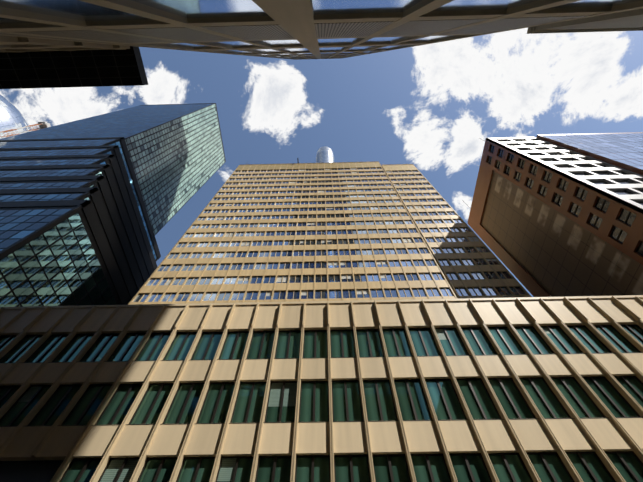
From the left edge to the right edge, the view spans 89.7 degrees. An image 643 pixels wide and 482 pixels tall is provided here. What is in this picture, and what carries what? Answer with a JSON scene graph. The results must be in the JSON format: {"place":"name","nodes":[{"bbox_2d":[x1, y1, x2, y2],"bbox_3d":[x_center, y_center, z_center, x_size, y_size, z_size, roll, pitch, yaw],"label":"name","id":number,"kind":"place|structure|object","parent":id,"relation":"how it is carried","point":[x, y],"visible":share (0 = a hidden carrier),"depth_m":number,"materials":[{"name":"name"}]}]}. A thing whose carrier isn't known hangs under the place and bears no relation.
{"place":"outdoors","nodes":[
{"label":"outdoors","id":0,"kind":"place"},
{"bbox_2d":[0,121,53,138],"bbox_3d":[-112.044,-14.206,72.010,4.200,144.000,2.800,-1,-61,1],"label":"tower crane sections","id":1,"kind":"object","parent":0,"point":[44,124],"depth_m":124.47,"materials":[{"name":"white metal"}]},
{"bbox_2d":[0,35,129,52],"bbox_3d":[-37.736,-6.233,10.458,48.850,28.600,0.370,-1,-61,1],"label":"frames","id":2,"kind":"structure","parent":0,"point":[15,44],"depth_m":18.06,"materials":[{"name":"metal"}]},
{"bbox_2d":[0,46,147,88],"bbox_3d":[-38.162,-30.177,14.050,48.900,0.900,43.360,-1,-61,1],"label":"building soffit","id":3,"kind":"structure","parent":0,"point":[135,73],"depth_m":23.40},
{"bbox_2d":[0,49,130,87],"bbox_3d":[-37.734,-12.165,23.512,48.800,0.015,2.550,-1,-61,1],"label":"neighbour soffit joints","id":4,"kind":"object","parent":3,"relation":"attached to","point":[34,68],"visible":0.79,"depth_m":23.34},
{"bbox_2d":[0,104,224,306],"bbox_3d":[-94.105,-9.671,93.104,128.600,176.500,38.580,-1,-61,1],"label":"window mullions","id":5,"kind":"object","parent":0,"point":[84,223],"visible":0.07,"depth_m":70.51,"materials":[{"name":"black metal"}]},
{"bbox_2d":[0,104,211,306],"bbox_3d":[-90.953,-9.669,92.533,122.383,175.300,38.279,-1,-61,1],"label":"glass facade","id":6,"kind":"structure","parent":5,"relation":"attached to","point":[16,277],"depth_m":41.54,"materials":[{"name":"blue glass"}]},
{"bbox_2d":[125,104,224,234],"bbox_3d":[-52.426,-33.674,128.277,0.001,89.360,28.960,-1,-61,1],"label":"glass facade","id":7,"kind":"structure","parent":5,"relation":"attached to","point":[151,143],"depth_m":115.22,"materials":[{"name":"teal glass"}]},
{"bbox_2d":[18,327,551,481],"bbox_3d":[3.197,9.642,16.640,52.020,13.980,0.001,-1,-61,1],"label":"window blinds","id":8,"kind":"object","parent":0,"point":[226,472],"visible":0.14,"depth_m":15.57,"materials":[{"name":"grey fabric"}]},
{"bbox_2d":[0,16,583,43],"bbox_3d":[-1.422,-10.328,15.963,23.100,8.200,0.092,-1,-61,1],"label":"tower louvres","id":9,"kind":"object","parent":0,"point":[327,30],"visible":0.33,"depth_m":14.73,"materials":[{"name":"metal"}]},
{"bbox_2d":[0,295,642,460],"bbox_3d":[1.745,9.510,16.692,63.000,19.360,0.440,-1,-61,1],"label":"spandrel panels","id":10,"kind":"object","parent":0,"point":[459,436],"visible":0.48,"depth_m":19.46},
{"bbox_2d":[0,326,642,481],"bbox_3d":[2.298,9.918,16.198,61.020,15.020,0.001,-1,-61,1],"label":"podium windows","id":11,"kind":"structure","parent":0,"point":[360,469],"depth_m":18.05,"materials":[{"name":"green glass"}]},
{"bbox_2d":[0,296,642,481],"bbox_3d":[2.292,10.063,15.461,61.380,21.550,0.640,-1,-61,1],"label":"vertical mullions","id":12,"kind":"object","parent":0,"point":[562,454],"visible":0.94,"depth_m":18.45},
{"bbox_2d":[0,0,642,59],"bbox_3d":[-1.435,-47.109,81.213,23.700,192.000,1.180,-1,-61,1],"label":"overhead tower frames","id":13,"kind":"structure","parent":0,"point":[296,19],"depth_m":11.44,"materials":[{"name":"metal"}]},
{"bbox_2d":[0,0,641,57],"bbox_3d":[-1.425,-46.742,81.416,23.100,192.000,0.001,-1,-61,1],"label":"window glass","id":14,"kind":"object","parent":13,"relation":"in","point":[78,10],"depth_m":10.04,"materials":[{"name":"blue glass"}]},
{"bbox_2d":[0,324,642,481],"bbox_3d":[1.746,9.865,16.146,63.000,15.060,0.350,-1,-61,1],"label":"window frames","id":15,"kind":"structure","parent":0,"point":[502,454],"depth_m":18.26,"materials":[{"name":"black metal"}]},
{"bbox_2d":[0,28,642,296],"label":"sky","id":16,"kind":"structure","parent":0,"point":[429,107],"materials":[{"name":"blue"}]},
{"bbox_2d":[316,146,333,162],"bbox_3d":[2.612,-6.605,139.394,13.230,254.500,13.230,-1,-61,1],"label":"domed tower","id":17,"kind":"structure","parent":0,"point":[324,154],"depth_m":223.92,"materials":[{"name":"silver metal"}]},
{"bbox_2d":[243,158,406,164],"bbox_3d":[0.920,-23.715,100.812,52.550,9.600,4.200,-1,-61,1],"label":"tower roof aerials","id":18,"kind":"object","parent":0,"point":[329,162],"visible":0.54,"depth_m":100.28,"materials":[{"name":"grey metal"}]},
{"bbox_2d":[236,162,416,170],"bbox_3d":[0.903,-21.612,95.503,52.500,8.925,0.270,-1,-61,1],"label":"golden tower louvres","id":19,"kind":"object","parent":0,"point":[327,166],"visible":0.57,"depth_m":96.11,"materials":[{"name":"beige metal"}]},
{"bbox_2d":[152,168,501,293],"bbox_3d":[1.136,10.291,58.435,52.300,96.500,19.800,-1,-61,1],"label":"windows","id":20,"kind":"structure","parent":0,"point":[324,230],"depth_m":57.11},
{"bbox_2d":[128,162,531,304],"bbox_3d":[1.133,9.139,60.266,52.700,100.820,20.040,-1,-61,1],"label":"skyscraper facade","id":21,"kind":"structure","parent":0,"point":[446,282],"depth_m":54.84,"materials":[{"name":"beige concrete"}]},
{"bbox_2d":[133,168,525,301],"bbox_3d":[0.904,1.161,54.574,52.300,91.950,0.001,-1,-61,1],"label":"window frames","id":22,"kind":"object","parent":21,"relation":"in","point":[346,293],"depth_m":53.26,"materials":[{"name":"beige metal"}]},
{"bbox_2d":[165,168,495,295],"bbox_3d":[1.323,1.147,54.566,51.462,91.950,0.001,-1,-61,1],"label":"window blinds","id":23,"kind":"object","parent":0,"point":[279,278],"visible":0.19,"depth_m":50.54,"materials":[{"name":"white fabric"}]},
{"bbox_2d":[462,138,630,240],"bbox_3d":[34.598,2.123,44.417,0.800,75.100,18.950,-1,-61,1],"label":"windows","id":24,"kind":"structure","parent":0,"point":[559,196],"depth_m":45.94,"materials":[{"name":"black glass"}]},
{"bbox_2d":[481,171,642,296],"bbox_3d":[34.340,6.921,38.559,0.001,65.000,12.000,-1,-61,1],"label":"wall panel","id":25,"kind":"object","parent":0,"point":[551,251],"depth_m":47.60,"materials":[{"name":"brown stone"}]},
{"bbox_2d":[487,137,642,212],"bbox_3d":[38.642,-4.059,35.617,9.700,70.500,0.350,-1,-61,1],"label":"building facade","id":26,"kind":"structure","parent":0,"point":[635,196],"depth_m":47.21,"materials":[{"name":"white concrete"}]},
{"bbox_2d":[527,8,642,33],"bbox_3d":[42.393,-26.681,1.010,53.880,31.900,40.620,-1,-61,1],"label":"roof overhang","id":27,"kind":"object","parent":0,"point":[631,20],"depth_m":21.66,"materials":[{"name":"concrete"}]},
{"bbox_2d":[544,133,642,169],"bbox_3d":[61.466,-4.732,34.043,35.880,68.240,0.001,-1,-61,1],"label":"glass facade","id":28,"kind":"structure","parent":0,"point":[605,153],"depth_m":56.29,"materials":[{"name":"blue glass"}]},
{"label":"ground surface","id":29,"kind":"structure","parent":0,"visible":0},
{"bbox_2d":[0,95,30,138],"bbox_3d":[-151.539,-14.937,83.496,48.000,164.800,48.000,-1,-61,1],"label":"glass dome","id":30,"kind":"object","parent":29,"relation":"on","point":[11,116],"visible":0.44,"depth_m":134.60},
{"bbox_2d":[0,103,225,304],"bbox_3d":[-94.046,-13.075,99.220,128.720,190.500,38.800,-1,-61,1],"label":"black glass tower trim","id":31,"kind":"structure","parent":29,"relation":"on","point":[91,216],"depth_m":56.19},
{"bbox_2d":[468,132,642,296],"bbox_3d":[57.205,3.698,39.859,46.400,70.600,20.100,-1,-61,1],"label":"building wall","id":32,"kind":"structure","parent":29,"relation":"on","point":[609,222],"depth_m":50.36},
{"bbox_2d":[487,140,642,255],"bbox_3d":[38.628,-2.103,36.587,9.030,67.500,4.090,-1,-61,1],"label":"window frames","id":33,"kind":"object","parent":32,"relation":"in","point":[623,215],"depth_m":43.94,"materials":[{"name":"black metal"}]}
]}

